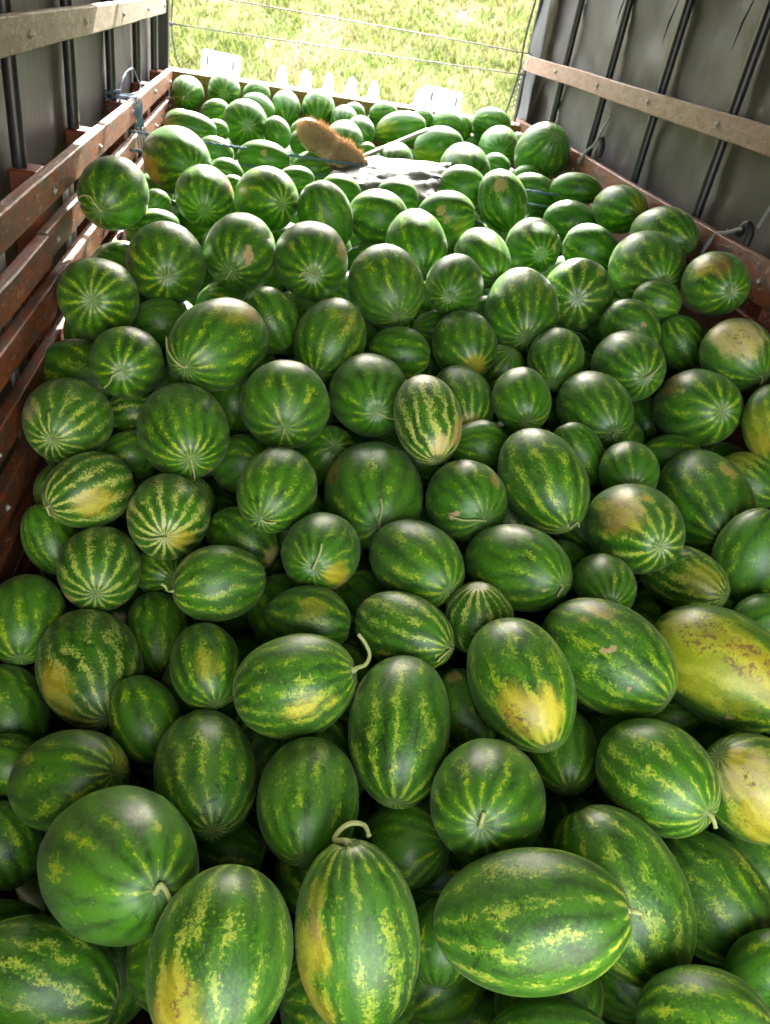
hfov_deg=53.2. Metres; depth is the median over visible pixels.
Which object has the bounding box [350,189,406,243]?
watermelon
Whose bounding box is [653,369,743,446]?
watermelon
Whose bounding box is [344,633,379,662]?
watermelon
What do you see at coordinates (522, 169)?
watermelon
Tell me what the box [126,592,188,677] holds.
watermelon
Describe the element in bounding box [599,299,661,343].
watermelon
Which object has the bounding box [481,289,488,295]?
watermelon
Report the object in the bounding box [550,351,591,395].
watermelon
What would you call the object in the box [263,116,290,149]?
watermelon
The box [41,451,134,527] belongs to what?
watermelon
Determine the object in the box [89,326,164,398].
watermelon
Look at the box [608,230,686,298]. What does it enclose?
watermelon
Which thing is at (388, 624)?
watermelon
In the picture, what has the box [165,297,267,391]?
watermelon
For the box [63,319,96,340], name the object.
watermelon
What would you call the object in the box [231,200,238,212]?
watermelon
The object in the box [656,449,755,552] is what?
watermelon
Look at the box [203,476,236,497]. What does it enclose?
watermelon
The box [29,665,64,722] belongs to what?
watermelon
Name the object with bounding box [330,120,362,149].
watermelon
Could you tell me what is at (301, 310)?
watermelon
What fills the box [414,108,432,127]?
watermelon
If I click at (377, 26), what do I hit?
wire
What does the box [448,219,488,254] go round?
watermelon
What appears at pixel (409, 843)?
watermelon
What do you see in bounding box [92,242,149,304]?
watermelon
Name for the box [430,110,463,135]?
watermelon
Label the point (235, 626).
watermelon
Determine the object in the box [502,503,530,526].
watermelon
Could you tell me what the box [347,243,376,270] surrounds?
watermelon
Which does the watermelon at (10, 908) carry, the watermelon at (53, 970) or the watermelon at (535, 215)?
the watermelon at (53, 970)
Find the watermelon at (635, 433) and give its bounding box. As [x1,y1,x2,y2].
[604,421,644,451]
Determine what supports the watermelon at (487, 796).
on the watermelon at (542, 840)
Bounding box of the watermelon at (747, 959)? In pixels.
[725,928,769,1006]
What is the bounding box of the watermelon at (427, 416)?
[393,374,461,465]
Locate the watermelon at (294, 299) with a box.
[283,291,314,308]
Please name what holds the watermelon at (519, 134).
on the buried watermelons at (364, 555)
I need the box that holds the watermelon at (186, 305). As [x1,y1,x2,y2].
[180,301,192,310]
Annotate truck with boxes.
[0,0,769,1023]
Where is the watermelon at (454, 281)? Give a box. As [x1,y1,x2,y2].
[425,253,483,314]
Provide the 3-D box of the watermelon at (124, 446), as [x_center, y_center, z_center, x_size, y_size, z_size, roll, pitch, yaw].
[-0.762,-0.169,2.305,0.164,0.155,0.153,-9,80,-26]
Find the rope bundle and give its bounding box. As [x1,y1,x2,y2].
[104,68,146,153]
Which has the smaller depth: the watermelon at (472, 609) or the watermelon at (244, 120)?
the watermelon at (472, 609)
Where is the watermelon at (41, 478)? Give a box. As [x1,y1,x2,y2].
[33,462,58,503]
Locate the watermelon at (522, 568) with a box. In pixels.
[465,524,572,611]
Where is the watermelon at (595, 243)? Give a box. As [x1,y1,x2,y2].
[562,223,617,271]
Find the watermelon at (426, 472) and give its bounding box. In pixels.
[371,428,454,488]
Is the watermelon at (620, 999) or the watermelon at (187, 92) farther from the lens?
the watermelon at (187, 92)
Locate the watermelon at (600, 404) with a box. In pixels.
[556,371,633,448]
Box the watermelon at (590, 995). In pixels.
[494,978,603,1018]
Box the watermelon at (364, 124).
[349,115,374,142]
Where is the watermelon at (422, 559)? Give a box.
[369,519,464,607]
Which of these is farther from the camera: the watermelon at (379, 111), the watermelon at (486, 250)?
the watermelon at (379, 111)
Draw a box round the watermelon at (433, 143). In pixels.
[414,126,463,162]
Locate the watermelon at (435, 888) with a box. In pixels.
[410,853,457,909]
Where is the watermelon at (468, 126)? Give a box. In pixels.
[459,114,472,138]
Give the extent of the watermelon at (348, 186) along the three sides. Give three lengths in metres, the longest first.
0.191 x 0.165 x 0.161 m
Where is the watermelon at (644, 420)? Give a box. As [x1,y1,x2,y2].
[632,397,662,443]
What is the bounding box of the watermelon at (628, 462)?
[599,441,659,489]
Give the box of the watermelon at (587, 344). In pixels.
[572,331,594,354]
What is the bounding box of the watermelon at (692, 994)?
[635,965,769,1023]
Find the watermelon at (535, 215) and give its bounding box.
[524,212,543,218]
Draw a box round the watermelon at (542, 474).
[498,428,589,533]
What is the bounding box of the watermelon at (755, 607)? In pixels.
[733,593,769,631]
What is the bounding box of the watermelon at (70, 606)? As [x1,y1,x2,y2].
[60,590,79,612]
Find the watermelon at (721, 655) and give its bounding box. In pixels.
[654,604,769,732]
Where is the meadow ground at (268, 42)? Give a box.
[170,0,536,121]
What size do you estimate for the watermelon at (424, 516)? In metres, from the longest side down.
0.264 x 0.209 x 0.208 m
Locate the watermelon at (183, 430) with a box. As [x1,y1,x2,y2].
[137,383,229,480]
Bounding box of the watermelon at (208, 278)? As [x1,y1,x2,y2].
[200,272,212,290]
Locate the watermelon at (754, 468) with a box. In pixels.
[724,451,769,507]
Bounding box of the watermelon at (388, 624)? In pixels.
[355,591,454,668]
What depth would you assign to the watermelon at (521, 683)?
1.60 m
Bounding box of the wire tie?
[170,0,181,68]
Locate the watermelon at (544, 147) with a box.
[514,122,570,179]
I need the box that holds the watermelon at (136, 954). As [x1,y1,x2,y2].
[125,937,151,1012]
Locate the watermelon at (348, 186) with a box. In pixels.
[323,173,360,203]
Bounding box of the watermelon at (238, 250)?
[203,213,275,289]
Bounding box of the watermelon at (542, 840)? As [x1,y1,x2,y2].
[450,829,549,871]
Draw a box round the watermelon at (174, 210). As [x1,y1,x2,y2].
[125,199,182,230]
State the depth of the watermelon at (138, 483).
2.37 m
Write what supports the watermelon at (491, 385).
on the buried watermelons at (364, 555)
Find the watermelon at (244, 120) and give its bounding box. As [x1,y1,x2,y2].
[222,99,266,146]
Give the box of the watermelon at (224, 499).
[201,490,237,544]
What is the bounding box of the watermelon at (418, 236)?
[385,209,446,280]
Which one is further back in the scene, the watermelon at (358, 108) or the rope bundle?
the watermelon at (358, 108)
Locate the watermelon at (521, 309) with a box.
[485,267,558,352]
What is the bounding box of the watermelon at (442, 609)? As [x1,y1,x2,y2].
[435,606,457,669]
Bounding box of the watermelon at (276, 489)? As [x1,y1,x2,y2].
[237,447,316,533]
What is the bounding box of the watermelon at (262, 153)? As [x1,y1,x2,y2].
[237,140,289,171]
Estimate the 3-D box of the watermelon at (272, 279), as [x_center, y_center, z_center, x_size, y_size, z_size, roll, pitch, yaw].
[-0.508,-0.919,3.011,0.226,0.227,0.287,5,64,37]
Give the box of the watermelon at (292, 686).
[232,633,371,739]
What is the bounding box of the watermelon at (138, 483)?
[122,470,161,518]
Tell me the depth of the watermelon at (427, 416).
2.19 m
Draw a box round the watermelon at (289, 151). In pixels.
[285,145,295,163]
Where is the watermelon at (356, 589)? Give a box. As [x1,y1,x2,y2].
[332,569,384,635]
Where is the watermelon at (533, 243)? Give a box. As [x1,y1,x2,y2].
[505,218,560,273]
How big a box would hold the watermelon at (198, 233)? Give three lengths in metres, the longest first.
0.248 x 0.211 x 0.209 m
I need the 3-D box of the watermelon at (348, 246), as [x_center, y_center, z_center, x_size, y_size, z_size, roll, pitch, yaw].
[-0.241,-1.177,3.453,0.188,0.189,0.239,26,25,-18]
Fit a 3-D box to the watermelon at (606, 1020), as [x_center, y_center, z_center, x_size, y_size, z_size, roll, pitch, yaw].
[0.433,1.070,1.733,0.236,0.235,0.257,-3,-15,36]
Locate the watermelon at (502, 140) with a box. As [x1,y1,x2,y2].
[478,125,517,165]
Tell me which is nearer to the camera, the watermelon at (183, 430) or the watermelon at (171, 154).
the watermelon at (183, 430)
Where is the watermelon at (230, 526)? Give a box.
[206,506,279,569]
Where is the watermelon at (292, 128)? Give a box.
[290,118,320,134]
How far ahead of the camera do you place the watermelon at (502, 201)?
3.78 m
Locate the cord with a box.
[756,205,769,228]
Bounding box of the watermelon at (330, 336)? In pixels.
[293,297,366,380]
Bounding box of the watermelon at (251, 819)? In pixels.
[244,806,266,855]
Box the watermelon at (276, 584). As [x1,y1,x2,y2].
[247,574,298,643]
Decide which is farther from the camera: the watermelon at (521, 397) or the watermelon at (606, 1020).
the watermelon at (521, 397)
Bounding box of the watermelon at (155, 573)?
[138,551,182,593]
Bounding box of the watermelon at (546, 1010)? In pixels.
[491,996,604,1023]
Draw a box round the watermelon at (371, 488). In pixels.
[324,441,423,549]
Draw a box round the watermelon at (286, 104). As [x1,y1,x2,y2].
[272,90,300,126]
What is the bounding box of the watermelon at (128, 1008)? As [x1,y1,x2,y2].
[108,946,141,1023]
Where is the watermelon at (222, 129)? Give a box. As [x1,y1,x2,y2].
[211,119,228,139]
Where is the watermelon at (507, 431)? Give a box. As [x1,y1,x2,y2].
[494,421,514,474]
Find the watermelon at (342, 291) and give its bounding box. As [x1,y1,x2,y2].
[322,270,352,303]
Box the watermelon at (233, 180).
[226,175,240,199]
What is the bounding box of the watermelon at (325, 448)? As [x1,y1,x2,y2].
[296,425,354,485]
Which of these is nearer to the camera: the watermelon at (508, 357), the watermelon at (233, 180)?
the watermelon at (508, 357)
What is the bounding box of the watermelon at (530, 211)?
[526,208,545,213]
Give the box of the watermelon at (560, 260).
[542,256,564,277]
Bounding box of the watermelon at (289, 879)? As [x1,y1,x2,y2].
[275,834,355,914]
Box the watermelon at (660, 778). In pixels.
[595,718,720,838]
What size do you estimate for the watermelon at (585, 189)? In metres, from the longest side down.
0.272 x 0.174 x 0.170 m
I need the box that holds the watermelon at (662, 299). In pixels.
[632,280,681,322]
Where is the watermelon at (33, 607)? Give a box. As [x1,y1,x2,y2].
[0,574,66,664]
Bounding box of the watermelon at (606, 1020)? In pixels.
[602,1016,615,1023]
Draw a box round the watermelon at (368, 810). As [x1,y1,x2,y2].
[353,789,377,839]
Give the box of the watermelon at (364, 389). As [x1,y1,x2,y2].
[329,353,406,436]
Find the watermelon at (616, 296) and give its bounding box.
[613,290,622,298]
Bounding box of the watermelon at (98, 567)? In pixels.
[56,526,140,611]
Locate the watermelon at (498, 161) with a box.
[487,153,510,170]
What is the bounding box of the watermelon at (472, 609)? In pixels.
[444,581,513,653]
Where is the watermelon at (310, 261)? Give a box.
[274,221,347,300]
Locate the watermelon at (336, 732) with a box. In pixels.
[280,720,363,796]
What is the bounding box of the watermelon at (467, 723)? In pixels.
[439,668,495,749]
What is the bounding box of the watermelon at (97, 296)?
[57,257,138,336]
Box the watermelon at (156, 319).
[132,297,185,348]
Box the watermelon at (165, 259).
[126,221,205,303]
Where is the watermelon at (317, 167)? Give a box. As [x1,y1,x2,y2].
[292,151,330,180]
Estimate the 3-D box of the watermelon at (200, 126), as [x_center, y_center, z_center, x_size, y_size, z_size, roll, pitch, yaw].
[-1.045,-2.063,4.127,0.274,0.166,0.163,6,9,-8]
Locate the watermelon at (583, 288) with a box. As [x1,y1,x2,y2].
[547,258,613,330]
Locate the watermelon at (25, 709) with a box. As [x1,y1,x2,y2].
[0,664,50,739]
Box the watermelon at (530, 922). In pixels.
[433,847,644,997]
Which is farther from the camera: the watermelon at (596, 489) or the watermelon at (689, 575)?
the watermelon at (596, 489)
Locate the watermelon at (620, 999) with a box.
[599,972,642,1023]
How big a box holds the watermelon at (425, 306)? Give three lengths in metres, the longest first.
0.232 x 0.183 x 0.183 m
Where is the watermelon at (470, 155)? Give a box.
[440,142,489,176]
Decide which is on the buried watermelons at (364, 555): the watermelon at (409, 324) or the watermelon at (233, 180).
the watermelon at (409, 324)
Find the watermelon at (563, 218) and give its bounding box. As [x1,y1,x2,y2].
[543,200,597,241]
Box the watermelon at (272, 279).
[240,265,283,295]
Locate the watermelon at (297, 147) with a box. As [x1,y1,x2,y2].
[289,131,306,154]
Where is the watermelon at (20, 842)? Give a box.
[0,800,43,890]
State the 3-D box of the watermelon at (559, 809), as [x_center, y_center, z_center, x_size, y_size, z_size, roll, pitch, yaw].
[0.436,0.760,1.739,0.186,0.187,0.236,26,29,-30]
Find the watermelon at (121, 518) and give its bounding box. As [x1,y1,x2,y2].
[117,515,126,524]
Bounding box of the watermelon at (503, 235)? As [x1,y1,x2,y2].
[485,222,509,241]
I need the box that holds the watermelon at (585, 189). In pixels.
[550,172,601,204]
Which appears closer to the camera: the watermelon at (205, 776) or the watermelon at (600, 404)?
the watermelon at (205, 776)
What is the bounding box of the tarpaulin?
[0,0,769,576]
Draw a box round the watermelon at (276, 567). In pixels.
[265,555,286,577]
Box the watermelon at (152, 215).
[127,208,179,237]
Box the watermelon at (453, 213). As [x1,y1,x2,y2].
[418,190,475,241]
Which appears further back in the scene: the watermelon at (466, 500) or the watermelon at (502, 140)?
the watermelon at (502, 140)
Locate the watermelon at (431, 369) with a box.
[407,353,436,379]
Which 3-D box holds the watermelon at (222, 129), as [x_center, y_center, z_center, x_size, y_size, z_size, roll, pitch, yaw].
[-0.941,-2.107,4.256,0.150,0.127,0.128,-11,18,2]
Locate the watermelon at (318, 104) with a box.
[302,89,334,125]
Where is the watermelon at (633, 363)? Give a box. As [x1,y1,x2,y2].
[590,330,666,401]
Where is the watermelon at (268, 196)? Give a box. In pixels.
[235,166,298,231]
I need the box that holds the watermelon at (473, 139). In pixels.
[463,134,479,146]
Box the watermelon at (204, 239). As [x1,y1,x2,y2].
[201,230,209,247]
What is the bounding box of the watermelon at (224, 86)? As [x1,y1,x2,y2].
[208,72,240,104]
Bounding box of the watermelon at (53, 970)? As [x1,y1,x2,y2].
[0,914,121,1023]
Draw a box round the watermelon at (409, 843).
[361,802,449,890]
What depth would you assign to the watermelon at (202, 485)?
2.24 m
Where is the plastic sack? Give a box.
[328,156,449,200]
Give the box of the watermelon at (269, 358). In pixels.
[261,353,274,365]
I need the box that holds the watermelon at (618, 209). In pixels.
[592,185,647,233]
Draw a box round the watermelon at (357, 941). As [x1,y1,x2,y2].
[295,820,420,1023]
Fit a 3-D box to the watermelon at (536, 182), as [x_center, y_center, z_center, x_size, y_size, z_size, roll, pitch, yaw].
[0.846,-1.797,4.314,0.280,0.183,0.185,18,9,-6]
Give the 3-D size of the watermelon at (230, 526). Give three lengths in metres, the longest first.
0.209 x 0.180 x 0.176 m
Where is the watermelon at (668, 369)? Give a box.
[666,365,673,372]
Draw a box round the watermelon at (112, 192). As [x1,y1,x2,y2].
[77,155,148,230]
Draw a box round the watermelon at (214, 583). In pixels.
[160,545,265,621]
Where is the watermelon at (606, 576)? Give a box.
[570,553,636,608]
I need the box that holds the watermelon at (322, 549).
[281,512,359,589]
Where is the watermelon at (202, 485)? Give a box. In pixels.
[188,477,216,518]
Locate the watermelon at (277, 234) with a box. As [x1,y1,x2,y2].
[271,223,292,246]
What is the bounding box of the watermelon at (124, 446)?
[102,430,155,480]
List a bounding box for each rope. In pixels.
[129,148,549,207]
[131,130,560,196]
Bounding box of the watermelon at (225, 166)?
[211,157,242,176]
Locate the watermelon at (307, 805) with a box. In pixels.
[256,737,358,867]
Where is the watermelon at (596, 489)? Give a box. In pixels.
[590,482,604,495]
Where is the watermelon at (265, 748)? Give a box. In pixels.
[230,712,280,786]
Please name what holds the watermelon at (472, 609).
on the buried watermelons at (364, 555)
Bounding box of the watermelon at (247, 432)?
[230,429,254,437]
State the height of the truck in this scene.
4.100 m
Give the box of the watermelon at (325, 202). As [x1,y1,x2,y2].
[297,180,353,244]
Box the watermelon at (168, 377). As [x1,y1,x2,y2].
[149,361,182,393]
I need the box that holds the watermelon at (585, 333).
[580,329,588,337]
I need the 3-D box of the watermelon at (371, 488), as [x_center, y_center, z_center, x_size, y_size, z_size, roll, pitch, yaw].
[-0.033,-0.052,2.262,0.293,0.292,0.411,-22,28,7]
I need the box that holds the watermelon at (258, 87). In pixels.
[242,81,269,98]
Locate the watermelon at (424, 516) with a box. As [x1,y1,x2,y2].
[419,505,460,544]
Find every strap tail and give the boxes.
[577,111,610,163]
[700,220,753,253]
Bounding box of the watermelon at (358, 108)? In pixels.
[346,102,364,115]
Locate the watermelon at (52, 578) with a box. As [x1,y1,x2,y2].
[40,570,59,586]
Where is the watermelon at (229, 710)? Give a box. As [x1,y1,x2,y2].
[161,664,236,716]
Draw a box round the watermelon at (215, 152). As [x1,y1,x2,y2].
[201,136,233,162]
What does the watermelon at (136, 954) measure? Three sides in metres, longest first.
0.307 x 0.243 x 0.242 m
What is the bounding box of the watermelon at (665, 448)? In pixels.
[645,434,700,472]
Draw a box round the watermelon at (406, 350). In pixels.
[369,326,429,378]
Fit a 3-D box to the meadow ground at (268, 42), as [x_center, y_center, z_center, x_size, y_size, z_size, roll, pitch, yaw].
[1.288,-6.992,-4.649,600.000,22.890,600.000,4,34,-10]
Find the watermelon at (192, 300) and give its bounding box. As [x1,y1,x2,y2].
[187,290,200,305]
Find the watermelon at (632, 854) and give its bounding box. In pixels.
[549,804,696,987]
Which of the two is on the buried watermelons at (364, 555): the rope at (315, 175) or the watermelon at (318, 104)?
the watermelon at (318, 104)
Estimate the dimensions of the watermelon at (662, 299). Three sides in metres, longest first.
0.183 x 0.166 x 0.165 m
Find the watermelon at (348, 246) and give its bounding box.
[345,240,351,250]
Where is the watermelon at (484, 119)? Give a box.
[472,107,510,134]
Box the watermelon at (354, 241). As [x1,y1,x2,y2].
[350,233,362,247]
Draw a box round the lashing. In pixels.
[505,0,536,113]
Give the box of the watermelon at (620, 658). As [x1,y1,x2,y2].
[542,597,677,719]
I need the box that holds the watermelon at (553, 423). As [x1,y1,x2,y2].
[546,396,560,432]
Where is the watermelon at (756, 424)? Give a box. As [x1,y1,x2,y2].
[742,384,769,460]
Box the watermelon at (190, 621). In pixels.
[186,614,247,634]
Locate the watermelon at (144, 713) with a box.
[108,675,181,766]
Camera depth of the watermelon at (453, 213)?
3.40 m
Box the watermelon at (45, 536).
[20,503,78,574]
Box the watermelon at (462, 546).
[457,542,470,584]
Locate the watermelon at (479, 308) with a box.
[470,296,486,317]
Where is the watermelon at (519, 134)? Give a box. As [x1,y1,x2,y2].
[515,132,522,140]
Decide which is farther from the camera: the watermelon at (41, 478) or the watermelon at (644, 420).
the watermelon at (644, 420)
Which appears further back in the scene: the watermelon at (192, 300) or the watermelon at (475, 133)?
the watermelon at (475, 133)
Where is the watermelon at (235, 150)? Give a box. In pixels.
[226,138,238,160]
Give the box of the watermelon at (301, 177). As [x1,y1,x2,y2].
[281,166,314,194]
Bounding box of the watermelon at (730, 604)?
[665,599,737,611]
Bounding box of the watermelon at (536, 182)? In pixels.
[517,173,556,210]
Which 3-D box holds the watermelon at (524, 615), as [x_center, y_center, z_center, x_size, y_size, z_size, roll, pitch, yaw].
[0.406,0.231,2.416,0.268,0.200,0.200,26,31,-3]
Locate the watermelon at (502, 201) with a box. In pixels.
[478,169,527,231]
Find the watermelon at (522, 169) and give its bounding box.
[513,165,542,175]
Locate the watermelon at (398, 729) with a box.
[348,655,449,809]
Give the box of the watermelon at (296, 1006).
[279,957,414,1023]
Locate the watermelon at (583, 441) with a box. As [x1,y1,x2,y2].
[554,422,604,485]
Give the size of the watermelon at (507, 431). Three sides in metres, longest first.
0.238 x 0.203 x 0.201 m
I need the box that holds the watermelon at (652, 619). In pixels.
[631,604,657,625]
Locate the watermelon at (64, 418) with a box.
[22,377,113,462]
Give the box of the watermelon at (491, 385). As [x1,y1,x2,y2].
[488,379,499,421]
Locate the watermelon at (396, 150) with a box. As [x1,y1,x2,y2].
[376,142,412,159]
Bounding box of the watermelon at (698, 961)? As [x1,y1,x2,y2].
[692,956,724,970]
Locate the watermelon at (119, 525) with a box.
[78,519,134,543]
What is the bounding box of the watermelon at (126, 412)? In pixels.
[109,393,150,431]
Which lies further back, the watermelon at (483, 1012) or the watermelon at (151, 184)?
the watermelon at (151, 184)
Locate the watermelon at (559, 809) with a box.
[542,796,593,842]
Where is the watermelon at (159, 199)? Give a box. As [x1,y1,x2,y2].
[147,189,170,211]
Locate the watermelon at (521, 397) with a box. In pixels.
[492,367,551,431]
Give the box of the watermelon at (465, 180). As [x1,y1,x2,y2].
[439,165,482,207]
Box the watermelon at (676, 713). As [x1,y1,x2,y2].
[648,698,703,736]
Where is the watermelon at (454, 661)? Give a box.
[436,654,460,674]
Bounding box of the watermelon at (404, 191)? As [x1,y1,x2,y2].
[378,177,417,209]
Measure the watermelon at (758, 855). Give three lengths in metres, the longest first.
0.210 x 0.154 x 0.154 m
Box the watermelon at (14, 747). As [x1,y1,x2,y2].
[0,733,37,796]
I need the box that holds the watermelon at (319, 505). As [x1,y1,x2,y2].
[278,494,326,555]
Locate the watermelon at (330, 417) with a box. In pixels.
[326,391,333,424]
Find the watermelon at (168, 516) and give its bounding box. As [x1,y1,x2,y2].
[127,473,209,559]
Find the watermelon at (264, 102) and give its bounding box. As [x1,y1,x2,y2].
[242,92,275,118]
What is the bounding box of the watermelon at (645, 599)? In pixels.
[634,586,666,618]
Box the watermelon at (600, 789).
[596,775,609,802]
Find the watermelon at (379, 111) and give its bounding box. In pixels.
[369,102,397,123]
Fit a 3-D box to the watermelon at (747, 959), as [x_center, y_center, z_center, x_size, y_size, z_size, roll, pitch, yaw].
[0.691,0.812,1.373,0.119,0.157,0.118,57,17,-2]
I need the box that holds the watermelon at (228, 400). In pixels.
[208,382,247,432]
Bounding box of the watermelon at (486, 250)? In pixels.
[454,228,510,289]
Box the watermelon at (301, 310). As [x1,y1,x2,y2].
[277,303,307,354]
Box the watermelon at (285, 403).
[240,360,329,448]
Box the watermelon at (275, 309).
[242,286,299,353]
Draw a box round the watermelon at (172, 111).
[164,109,183,119]
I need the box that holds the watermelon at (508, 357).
[483,344,524,382]
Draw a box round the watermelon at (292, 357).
[287,354,296,360]
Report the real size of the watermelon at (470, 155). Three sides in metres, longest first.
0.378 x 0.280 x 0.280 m
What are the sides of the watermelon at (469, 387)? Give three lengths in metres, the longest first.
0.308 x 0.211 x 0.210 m
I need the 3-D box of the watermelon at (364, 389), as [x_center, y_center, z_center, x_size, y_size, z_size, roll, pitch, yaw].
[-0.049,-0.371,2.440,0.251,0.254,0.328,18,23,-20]
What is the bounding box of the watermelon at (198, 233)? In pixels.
[182,217,210,245]
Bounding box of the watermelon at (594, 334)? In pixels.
[588,299,620,345]
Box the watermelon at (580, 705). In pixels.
[576,700,594,710]
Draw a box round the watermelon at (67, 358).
[44,338,112,399]
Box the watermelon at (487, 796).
[430,738,545,862]
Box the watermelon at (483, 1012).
[458,989,495,1023]
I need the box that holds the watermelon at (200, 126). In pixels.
[164,110,216,138]
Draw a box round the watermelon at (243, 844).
[196,821,264,872]
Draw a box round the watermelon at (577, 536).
[550,492,595,555]
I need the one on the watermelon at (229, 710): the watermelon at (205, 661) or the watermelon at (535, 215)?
the watermelon at (205, 661)
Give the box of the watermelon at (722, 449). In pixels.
[701,442,743,456]
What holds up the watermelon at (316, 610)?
on the watermelon at (358, 655)
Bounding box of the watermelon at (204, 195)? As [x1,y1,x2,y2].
[175,164,233,227]
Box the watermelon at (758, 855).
[707,822,769,887]
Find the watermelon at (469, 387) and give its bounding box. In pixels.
[436,364,493,425]
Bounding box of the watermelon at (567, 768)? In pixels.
[528,710,597,796]
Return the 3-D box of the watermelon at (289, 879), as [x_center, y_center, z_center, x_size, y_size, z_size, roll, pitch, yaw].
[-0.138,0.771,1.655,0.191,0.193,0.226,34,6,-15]
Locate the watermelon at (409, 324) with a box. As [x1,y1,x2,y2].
[371,311,418,331]
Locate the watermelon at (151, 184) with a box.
[144,173,173,199]
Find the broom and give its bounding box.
[295,114,428,168]
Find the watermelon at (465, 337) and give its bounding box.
[432,310,497,375]
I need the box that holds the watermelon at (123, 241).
[109,240,129,243]
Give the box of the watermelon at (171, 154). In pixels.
[142,125,211,194]
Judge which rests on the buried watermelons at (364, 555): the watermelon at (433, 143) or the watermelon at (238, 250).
the watermelon at (433, 143)
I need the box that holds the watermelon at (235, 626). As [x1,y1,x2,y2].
[192,612,249,636]
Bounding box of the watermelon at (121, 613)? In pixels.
[108,586,145,622]
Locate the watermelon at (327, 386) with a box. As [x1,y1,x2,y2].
[323,381,340,422]
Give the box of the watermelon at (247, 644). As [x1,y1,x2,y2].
[232,634,262,660]
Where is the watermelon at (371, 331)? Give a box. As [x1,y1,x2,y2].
[363,318,376,352]
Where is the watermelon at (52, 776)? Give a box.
[7,729,129,831]
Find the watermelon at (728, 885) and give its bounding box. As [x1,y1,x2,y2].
[660,830,769,965]
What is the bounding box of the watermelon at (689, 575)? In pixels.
[639,545,730,608]
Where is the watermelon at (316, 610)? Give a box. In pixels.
[265,585,350,644]
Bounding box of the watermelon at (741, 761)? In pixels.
[706,733,769,845]
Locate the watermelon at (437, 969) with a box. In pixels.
[416,897,464,988]
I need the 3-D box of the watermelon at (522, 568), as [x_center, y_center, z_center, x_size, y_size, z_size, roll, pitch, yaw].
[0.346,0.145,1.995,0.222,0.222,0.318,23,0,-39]
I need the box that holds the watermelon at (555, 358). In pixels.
[527,328,584,391]
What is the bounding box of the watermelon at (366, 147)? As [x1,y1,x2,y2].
[358,142,375,155]
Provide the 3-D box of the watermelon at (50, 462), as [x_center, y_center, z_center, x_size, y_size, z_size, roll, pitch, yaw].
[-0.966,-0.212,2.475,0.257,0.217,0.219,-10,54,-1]
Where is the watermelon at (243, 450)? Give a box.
[212,434,266,492]
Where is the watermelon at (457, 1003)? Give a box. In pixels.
[411,977,485,1023]
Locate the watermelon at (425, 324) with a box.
[412,310,444,355]
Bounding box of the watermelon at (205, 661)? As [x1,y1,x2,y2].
[169,622,241,709]
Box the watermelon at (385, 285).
[348,243,423,327]
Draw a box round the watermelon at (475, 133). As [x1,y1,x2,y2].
[471,128,481,138]
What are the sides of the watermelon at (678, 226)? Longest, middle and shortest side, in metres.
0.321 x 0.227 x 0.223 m
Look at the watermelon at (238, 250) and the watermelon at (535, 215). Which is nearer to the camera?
the watermelon at (238, 250)
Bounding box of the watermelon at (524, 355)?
[521,352,527,366]
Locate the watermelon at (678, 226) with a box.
[630,206,698,257]
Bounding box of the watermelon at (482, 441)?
[453,420,506,470]
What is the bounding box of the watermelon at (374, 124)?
[367,115,376,133]
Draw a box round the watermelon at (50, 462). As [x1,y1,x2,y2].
[44,429,117,464]
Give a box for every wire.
[173,23,526,75]
[228,0,530,54]
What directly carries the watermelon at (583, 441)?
on the buried watermelons at (364, 555)
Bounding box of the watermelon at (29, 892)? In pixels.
[15,871,52,915]
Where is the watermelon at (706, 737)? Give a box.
[693,723,758,750]
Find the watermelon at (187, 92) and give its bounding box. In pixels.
[171,75,203,110]
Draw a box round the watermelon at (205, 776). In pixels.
[153,709,257,842]
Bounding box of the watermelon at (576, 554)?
[527,539,586,617]
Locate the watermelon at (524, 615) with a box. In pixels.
[513,611,538,619]
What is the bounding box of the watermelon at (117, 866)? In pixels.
[37,785,198,946]
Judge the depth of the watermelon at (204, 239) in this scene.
3.17 m
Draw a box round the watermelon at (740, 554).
[711,508,769,602]
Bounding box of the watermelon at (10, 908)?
[0,899,45,920]
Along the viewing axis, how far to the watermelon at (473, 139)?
5.39 m
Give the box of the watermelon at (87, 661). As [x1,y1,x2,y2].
[35,609,144,730]
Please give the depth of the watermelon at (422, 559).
1.90 m
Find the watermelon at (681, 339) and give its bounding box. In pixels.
[658,315,705,370]
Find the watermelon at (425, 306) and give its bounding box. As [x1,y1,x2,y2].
[420,281,433,312]
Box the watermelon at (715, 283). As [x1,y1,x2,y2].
[681,251,750,315]
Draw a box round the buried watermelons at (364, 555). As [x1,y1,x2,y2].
[0,137,769,1009]
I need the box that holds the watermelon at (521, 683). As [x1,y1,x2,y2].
[467,617,576,752]
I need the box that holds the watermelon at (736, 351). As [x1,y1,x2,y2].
[699,318,769,391]
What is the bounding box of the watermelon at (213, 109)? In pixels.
[201,99,227,119]
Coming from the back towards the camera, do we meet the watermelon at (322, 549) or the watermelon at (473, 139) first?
the watermelon at (473, 139)
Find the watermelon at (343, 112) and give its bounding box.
[330,105,356,124]
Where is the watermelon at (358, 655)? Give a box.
[337,643,376,728]
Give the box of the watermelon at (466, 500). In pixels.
[426,459,506,541]
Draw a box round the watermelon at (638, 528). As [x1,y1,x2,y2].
[585,484,685,573]
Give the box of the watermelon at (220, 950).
[145,864,292,1023]
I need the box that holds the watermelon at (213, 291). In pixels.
[195,282,244,304]
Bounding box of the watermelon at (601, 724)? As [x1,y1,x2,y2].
[576,708,626,745]
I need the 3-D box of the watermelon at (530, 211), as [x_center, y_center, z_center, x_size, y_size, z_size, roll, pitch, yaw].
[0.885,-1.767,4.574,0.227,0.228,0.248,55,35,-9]
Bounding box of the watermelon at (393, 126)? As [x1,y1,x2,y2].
[375,111,425,145]

